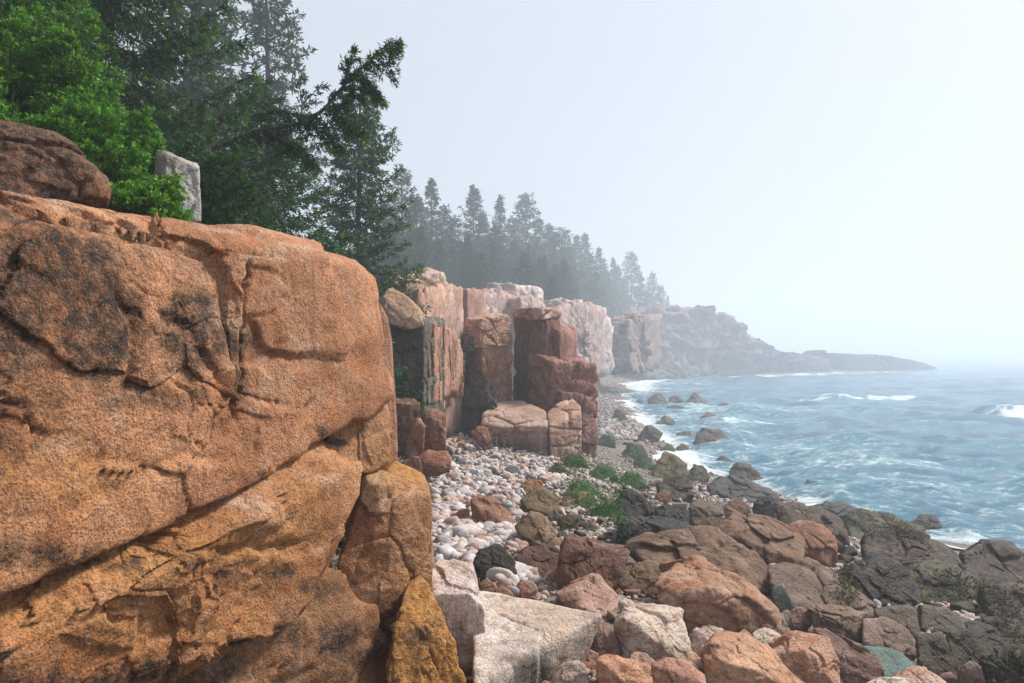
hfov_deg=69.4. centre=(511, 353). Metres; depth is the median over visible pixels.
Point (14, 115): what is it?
shrub
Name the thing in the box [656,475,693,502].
boulder
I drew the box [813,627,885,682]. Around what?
boulder
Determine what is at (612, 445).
boulder
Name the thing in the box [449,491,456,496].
cobble
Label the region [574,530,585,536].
loose stone
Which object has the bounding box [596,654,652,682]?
boulder
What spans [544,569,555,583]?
loose stone
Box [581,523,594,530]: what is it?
loose stone
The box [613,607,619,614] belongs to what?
boulder
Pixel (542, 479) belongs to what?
cobble
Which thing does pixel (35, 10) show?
shrub
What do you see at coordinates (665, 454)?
boulder
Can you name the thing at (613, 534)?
loose stone
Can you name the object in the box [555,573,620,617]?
boulder
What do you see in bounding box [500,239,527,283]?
spruce tree
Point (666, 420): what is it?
boulder
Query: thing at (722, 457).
boulder
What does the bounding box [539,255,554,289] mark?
spruce tree
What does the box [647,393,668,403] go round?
boulder
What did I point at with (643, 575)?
boulder
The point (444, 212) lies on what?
spruce tree
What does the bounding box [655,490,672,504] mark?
boulder
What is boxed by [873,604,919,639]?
boulder
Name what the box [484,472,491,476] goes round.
cobble
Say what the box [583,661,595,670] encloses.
loose stone
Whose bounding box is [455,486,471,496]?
cobble
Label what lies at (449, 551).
shingle
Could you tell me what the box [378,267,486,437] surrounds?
granite cliff
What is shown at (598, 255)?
spruce tree
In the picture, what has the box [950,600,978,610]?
loose stone
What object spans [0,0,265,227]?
spruce tree
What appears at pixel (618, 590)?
boulder
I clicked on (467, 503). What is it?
cobble
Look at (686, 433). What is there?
boulder
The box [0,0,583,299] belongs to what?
forest
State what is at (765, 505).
boulder
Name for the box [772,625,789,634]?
boulder
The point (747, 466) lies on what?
boulder
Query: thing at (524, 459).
cobble
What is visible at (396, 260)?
spruce tree
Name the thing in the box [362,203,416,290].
spruce tree
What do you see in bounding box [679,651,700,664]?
boulder
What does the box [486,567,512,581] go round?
cobble
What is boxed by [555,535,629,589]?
boulder
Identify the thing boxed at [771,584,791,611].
boulder
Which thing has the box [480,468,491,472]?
cobble
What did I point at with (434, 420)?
boulder
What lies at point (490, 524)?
cobble
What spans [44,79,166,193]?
shrub
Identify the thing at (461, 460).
cobble
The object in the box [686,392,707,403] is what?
boulder
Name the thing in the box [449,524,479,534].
cobble
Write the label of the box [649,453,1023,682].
brown seaweed
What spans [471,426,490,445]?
boulder
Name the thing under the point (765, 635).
boulder
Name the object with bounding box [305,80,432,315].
spruce tree
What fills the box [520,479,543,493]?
boulder
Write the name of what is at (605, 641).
boulder
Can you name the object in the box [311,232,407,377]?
spruce tree
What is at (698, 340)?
headland
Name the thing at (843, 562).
loose stone
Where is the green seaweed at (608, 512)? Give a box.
[547,434,651,541]
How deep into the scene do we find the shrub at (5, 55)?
8.62 m
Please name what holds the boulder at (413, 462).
on the ground
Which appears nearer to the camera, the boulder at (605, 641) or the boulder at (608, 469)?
the boulder at (605, 641)
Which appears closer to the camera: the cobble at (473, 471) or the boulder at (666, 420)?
the cobble at (473, 471)
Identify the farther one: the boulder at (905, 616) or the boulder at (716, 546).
the boulder at (716, 546)
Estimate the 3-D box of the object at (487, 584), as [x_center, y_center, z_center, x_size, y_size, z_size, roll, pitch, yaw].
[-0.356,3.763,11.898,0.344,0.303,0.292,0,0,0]
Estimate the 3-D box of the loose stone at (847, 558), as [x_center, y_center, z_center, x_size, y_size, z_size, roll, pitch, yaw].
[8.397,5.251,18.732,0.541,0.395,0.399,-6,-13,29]
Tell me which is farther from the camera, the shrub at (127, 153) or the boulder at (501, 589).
the boulder at (501, 589)
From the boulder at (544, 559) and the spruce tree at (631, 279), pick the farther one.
the spruce tree at (631, 279)
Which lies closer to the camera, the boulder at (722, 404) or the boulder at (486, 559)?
the boulder at (486, 559)
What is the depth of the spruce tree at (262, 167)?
18.72 m
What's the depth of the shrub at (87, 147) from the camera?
8.20 m
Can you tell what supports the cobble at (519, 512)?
on the ground
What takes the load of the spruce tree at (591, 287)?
on the ground
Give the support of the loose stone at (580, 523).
on the ground
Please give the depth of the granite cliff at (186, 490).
5.43 m
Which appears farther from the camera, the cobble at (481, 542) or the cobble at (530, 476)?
the cobble at (530, 476)
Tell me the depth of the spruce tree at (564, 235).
201.96 m
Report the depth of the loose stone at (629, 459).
55.27 m
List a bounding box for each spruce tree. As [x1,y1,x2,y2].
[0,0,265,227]
[164,0,259,221]
[192,36,407,438]
[214,73,357,257]
[221,0,332,218]
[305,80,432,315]
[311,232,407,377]
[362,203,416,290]
[370,163,436,279]
[383,240,404,282]
[392,193,442,270]
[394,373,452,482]
[410,225,430,268]
[415,177,453,277]
[431,239,450,283]
[433,203,459,263]
[443,214,473,288]
[456,184,495,288]
[462,231,471,284]
[474,212,493,287]
[478,224,518,282]
[489,194,509,272]
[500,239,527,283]
[503,215,525,273]
[504,192,553,268]
[532,218,554,265]
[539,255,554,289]
[541,232,577,295]
[544,222,562,265]
[552,227,591,297]
[562,245,583,299]
[570,234,587,299]
[576,233,599,304]
[577,253,609,306]
[591,246,611,309]
[591,275,601,304]
[599,258,616,314]
[601,270,622,316]
[609,257,623,315]
[612,265,630,313]
[615,251,650,306]
[619,278,632,310]
[634,273,647,308]
[645,271,664,304]
[655,286,668,305]
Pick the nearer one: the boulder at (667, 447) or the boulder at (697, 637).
the boulder at (697, 637)
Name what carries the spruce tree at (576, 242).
on the ground
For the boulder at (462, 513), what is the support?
on the ground
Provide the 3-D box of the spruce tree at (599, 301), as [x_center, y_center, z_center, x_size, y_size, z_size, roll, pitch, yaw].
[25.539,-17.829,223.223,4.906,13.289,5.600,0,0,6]
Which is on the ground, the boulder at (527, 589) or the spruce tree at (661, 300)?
the boulder at (527, 589)
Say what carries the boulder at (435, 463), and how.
on the ground
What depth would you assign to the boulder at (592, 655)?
9.05 m
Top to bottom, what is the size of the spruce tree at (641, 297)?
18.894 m
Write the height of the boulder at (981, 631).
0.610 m
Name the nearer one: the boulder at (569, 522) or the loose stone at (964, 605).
the loose stone at (964, 605)
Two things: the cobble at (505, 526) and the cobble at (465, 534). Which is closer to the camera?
the cobble at (465, 534)
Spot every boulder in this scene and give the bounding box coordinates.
[0,120,113,208]
[153,150,200,222]
[396,398,419,446]
[402,456,421,472]
[404,418,425,459]
[419,449,451,476]
[421,408,445,451]
[432,559,485,671]
[450,382,463,397]
[455,508,469,518]
[470,495,513,523]
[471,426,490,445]
[472,591,601,682]
[473,544,516,581]
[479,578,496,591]
[495,585,512,596]
[514,511,561,550]
[514,545,558,577]
[515,579,537,598]
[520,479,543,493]
[520,488,560,515]
[548,462,567,475]
[548,511,561,525]
[551,660,588,682]
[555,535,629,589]
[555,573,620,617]
[559,514,579,531]
[560,491,597,508]
[562,453,586,468]
[570,480,603,498]
[585,649,598,660]
[589,464,617,482]
[589,504,612,516]
[590,619,620,656]
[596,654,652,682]
[598,434,615,447]
[612,409,626,420]
[612,488,654,517]
[613,587,621,594]
[613,598,691,661]
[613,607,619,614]
[614,515,690,544]
[618,471,646,490]
[618,560,660,598]
[621,442,647,458]
[623,525,770,595]
[630,650,655,666]
[633,452,653,469]
[638,425,662,442]
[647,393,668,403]
[647,600,661,603]
[651,455,689,478]
[651,657,705,682]
[654,504,689,523]
[654,555,784,635]
[655,416,675,424]
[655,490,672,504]
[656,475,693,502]
[661,443,674,451]
[661,451,686,466]
[666,405,685,408]
[668,395,682,402]
[676,431,693,434]
[676,443,688,450]
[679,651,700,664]
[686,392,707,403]
[688,499,723,525]
[689,464,710,483]
[689,627,705,655]
[693,427,729,444]
[700,412,715,418]
[700,624,722,637]
[701,630,805,682]
[707,475,778,503]
[715,512,807,565]
[716,402,729,405]
[716,455,732,461]
[723,499,750,515]
[729,462,763,480]
[752,495,779,518]
[752,627,781,643]
[767,557,876,617]
[768,630,840,682]
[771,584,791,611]
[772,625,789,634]
[775,502,849,553]
[783,610,792,628]
[786,520,837,567]
[790,606,811,630]
[805,479,817,483]
[807,604,867,643]
[812,501,857,517]
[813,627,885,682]
[839,508,929,538]
[839,555,922,606]
[860,528,965,570]
[861,616,916,659]
[865,645,913,676]
[867,677,908,682]
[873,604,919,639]
[892,666,946,682]
[900,558,981,603]
[911,514,942,529]
[915,631,957,675]
[917,605,967,633]
[940,672,956,682]
[945,628,982,668]
[957,660,984,682]
[958,539,1023,584]
[965,616,1023,653]
[977,582,1023,622]
[979,645,1023,682]
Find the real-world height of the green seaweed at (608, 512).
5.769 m
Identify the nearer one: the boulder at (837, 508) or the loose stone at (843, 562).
the loose stone at (843, 562)
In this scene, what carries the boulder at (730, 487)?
on the ground
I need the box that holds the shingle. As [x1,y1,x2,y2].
[404,375,987,682]
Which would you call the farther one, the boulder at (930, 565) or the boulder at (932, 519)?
the boulder at (932, 519)
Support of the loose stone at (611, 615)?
on the ground
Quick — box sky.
[1,0,1023,357]
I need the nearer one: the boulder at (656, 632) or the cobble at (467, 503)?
the boulder at (656, 632)
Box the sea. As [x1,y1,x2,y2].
[611,358,1023,551]
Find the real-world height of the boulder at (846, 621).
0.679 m
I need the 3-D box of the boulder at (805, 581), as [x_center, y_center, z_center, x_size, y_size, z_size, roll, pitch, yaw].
[5.548,4.366,13.413,2.008,1.145,1.677,0,0,0]
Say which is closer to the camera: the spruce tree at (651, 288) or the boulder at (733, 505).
the boulder at (733, 505)
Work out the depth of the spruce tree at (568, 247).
187.99 m
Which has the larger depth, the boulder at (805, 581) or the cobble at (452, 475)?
the cobble at (452, 475)
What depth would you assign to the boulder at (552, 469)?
27.14 m
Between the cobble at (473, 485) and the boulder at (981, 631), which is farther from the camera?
the cobble at (473, 485)
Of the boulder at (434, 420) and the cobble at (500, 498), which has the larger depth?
the boulder at (434, 420)
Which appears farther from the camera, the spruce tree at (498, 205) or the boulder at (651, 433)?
the spruce tree at (498, 205)
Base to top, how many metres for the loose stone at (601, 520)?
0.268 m
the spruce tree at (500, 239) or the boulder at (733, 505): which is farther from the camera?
the spruce tree at (500, 239)
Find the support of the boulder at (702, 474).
on the ground
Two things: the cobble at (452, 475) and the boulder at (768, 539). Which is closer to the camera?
the boulder at (768, 539)
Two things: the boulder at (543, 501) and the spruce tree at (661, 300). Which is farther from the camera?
the spruce tree at (661, 300)
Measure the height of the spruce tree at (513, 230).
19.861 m
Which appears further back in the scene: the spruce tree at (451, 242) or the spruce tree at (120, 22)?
the spruce tree at (451, 242)
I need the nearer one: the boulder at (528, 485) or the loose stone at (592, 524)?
the loose stone at (592, 524)
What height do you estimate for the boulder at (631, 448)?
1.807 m
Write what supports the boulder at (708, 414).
in the sea
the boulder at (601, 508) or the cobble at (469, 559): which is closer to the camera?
the cobble at (469, 559)
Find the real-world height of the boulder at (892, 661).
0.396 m
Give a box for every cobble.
[434,536,450,543]
[440,490,450,496]
[442,495,458,500]
[445,472,459,480]
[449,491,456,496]
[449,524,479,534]
[451,462,460,467]
[452,531,469,538]
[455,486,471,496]
[458,457,468,463]
[462,557,474,568]
[465,500,470,507]
[467,537,476,542]
[468,469,476,474]
[470,483,478,488]
[474,535,491,545]
[475,537,486,547]
[478,457,487,461]
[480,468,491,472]
[483,521,494,528]
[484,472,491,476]
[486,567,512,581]
[488,480,496,485]
[492,530,508,535]
[492,573,507,581]
[494,495,506,501]
[501,472,512,477]
[501,524,512,529]
[504,465,520,473]
[509,510,522,516]
[515,457,529,462]
[515,561,528,569]
[517,488,525,495]
[518,541,528,545]
[527,473,533,478]
[539,473,551,478]
[539,477,549,482]
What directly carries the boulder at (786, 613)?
on the ground
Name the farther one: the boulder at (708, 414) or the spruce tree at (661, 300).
the spruce tree at (661, 300)
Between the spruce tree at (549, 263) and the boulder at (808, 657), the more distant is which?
the spruce tree at (549, 263)
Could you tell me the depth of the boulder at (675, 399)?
143.33 m
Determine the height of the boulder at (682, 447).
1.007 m
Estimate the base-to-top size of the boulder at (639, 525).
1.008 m
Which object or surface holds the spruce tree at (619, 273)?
on the headland
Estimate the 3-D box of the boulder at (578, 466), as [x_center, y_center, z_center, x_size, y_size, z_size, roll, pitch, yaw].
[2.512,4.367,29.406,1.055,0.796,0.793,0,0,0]
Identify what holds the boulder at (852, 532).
on the ground
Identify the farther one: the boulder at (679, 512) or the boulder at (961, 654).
the boulder at (679, 512)
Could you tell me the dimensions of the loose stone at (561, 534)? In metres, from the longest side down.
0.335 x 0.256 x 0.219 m
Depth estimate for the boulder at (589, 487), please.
24.54 m
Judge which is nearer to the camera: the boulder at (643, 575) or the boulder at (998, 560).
the boulder at (643, 575)
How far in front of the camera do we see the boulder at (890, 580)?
14.62 m
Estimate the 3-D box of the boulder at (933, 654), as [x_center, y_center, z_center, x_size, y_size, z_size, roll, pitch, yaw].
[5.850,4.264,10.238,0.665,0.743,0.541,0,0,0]
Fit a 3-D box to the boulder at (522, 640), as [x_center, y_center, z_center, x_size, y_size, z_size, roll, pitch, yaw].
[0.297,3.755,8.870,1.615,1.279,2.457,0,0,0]
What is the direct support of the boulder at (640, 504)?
on the ground
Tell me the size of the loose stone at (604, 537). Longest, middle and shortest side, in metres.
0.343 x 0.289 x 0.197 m
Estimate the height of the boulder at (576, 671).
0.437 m
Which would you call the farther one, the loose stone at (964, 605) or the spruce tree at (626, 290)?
the spruce tree at (626, 290)
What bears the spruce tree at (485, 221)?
on the ground
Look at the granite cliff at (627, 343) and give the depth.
108.25 m
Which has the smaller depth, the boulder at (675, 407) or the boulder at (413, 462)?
the boulder at (413, 462)
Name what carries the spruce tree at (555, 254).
on the ground
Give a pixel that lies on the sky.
(831, 176)
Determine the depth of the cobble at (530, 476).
25.83 m
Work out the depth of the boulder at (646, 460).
52.02 m
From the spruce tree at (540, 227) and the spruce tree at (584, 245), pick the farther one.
the spruce tree at (584, 245)
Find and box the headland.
[618,303,936,378]
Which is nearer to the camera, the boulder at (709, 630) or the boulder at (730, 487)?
the boulder at (709, 630)
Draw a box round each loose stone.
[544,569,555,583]
[557,531,567,537]
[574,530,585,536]
[578,521,587,526]
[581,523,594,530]
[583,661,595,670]
[588,521,597,528]
[597,517,610,527]
[597,534,610,540]
[606,610,616,620]
[608,517,616,523]
[611,531,616,542]
[623,589,640,599]
[624,456,632,461]
[694,658,701,670]
[837,560,847,566]
[838,554,854,563]
[844,546,857,555]
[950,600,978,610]
[950,601,980,615]
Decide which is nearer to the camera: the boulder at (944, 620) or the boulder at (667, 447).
the boulder at (944, 620)
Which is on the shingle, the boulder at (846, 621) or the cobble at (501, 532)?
the cobble at (501, 532)
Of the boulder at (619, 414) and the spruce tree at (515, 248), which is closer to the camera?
the boulder at (619, 414)
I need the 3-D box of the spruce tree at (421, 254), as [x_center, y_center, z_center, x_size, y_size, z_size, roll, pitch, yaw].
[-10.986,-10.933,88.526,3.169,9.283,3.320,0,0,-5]
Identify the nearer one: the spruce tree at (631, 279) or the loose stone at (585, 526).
the loose stone at (585, 526)
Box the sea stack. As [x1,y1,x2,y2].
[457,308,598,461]
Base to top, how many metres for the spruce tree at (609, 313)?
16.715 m
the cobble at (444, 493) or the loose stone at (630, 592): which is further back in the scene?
the cobble at (444, 493)
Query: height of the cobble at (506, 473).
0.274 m
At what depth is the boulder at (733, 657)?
8.77 m
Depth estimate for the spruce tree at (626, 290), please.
287.57 m
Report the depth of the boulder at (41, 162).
6.95 m
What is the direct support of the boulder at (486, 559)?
on the ground
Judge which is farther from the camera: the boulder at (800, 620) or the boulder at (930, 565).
the boulder at (930, 565)
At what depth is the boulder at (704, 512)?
21.91 m
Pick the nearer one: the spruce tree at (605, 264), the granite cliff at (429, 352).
the granite cliff at (429, 352)
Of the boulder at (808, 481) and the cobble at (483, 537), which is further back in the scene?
the boulder at (808, 481)
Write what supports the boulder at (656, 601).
on the ground
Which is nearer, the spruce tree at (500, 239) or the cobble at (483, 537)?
the cobble at (483, 537)
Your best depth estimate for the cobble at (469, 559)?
13.11 m
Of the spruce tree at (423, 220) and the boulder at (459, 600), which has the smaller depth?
the boulder at (459, 600)
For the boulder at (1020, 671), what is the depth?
9.62 m
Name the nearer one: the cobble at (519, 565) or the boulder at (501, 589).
the boulder at (501, 589)
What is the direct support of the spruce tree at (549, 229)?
on the ground
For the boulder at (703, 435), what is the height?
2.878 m
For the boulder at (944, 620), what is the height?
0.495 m
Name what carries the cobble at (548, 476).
on the ground
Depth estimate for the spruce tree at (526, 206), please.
172.27 m
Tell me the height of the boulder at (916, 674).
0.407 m
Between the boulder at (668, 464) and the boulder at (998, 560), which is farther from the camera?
the boulder at (668, 464)
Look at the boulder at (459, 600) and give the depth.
8.68 m
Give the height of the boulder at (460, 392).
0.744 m
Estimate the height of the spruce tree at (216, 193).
7.861 m
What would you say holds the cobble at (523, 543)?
on the cobble
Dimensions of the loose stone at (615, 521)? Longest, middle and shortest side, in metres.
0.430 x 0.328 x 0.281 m
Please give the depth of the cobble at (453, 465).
25.62 m
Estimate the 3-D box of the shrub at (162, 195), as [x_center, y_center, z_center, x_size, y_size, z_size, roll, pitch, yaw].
[-4.114,-1.514,8.272,1.100,1.081,1.402,0,0,-29]
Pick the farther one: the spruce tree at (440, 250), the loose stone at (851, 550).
the spruce tree at (440, 250)
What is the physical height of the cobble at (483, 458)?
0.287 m
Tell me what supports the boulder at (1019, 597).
on the ground
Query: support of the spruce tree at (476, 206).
on the ground
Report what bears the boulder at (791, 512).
on the ground
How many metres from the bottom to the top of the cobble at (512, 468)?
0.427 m
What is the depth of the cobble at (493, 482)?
23.44 m
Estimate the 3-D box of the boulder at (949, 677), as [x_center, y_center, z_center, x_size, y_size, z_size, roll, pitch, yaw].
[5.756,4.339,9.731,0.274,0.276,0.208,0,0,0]
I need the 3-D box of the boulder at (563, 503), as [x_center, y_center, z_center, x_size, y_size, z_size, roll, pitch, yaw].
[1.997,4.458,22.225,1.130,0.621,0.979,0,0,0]
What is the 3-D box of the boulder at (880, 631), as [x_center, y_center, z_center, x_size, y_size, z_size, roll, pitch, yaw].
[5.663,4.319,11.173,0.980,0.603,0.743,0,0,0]
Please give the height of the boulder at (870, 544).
1.565 m
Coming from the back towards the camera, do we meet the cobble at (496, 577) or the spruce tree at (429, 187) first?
the spruce tree at (429, 187)
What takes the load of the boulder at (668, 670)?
on the ground
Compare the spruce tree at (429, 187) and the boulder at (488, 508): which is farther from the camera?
the spruce tree at (429, 187)
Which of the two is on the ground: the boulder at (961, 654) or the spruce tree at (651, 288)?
the boulder at (961, 654)
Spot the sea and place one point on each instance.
(943, 442)
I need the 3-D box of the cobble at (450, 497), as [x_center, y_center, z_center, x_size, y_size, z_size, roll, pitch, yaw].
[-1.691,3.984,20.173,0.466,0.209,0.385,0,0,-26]
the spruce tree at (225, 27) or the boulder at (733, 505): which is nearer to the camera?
the boulder at (733, 505)
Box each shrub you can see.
[0,0,108,111]
[0,11,44,117]
[0,77,69,139]
[0,90,106,169]
[9,0,130,151]
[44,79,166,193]
[108,170,194,221]
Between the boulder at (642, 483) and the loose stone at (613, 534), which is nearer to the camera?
the loose stone at (613, 534)
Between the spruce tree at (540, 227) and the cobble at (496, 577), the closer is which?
the cobble at (496, 577)
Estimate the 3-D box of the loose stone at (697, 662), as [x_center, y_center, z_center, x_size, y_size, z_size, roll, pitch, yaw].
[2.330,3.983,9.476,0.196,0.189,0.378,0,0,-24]
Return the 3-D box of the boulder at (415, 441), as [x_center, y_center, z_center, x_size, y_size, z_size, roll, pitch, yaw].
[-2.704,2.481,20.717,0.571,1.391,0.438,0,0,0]
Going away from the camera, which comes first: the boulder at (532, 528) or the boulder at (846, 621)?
the boulder at (846, 621)
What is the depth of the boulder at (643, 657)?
9.30 m
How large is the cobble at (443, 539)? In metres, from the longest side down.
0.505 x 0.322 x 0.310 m
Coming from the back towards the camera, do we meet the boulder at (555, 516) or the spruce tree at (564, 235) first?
the spruce tree at (564, 235)
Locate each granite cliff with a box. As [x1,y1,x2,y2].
[0,190,465,682]
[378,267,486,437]
[476,282,662,399]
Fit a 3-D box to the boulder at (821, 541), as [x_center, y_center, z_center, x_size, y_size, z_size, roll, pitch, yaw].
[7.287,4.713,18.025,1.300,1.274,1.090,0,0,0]
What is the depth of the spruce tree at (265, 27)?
43.40 m
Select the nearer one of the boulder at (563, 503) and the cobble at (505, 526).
the cobble at (505, 526)
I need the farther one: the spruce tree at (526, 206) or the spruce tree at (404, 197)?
the spruce tree at (526, 206)
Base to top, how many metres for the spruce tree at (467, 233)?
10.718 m
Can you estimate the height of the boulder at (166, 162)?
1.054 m
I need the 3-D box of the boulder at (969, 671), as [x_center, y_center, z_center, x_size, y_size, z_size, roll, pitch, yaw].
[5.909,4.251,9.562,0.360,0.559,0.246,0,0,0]
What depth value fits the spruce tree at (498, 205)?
158.23 m
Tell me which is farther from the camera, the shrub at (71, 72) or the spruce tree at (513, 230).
the spruce tree at (513, 230)
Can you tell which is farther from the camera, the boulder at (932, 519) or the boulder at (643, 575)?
the boulder at (932, 519)
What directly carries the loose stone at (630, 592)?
on the ground
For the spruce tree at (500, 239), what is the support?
on the ground
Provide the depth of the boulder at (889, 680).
9.20 m
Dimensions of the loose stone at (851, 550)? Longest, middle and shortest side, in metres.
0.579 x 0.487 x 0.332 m
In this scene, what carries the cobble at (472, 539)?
on the ground
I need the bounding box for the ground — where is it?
[330,297,970,682]
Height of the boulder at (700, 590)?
1.340 m
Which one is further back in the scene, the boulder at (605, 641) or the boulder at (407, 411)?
the boulder at (407, 411)
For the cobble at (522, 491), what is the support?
on the ground
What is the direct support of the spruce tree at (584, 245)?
on the ground

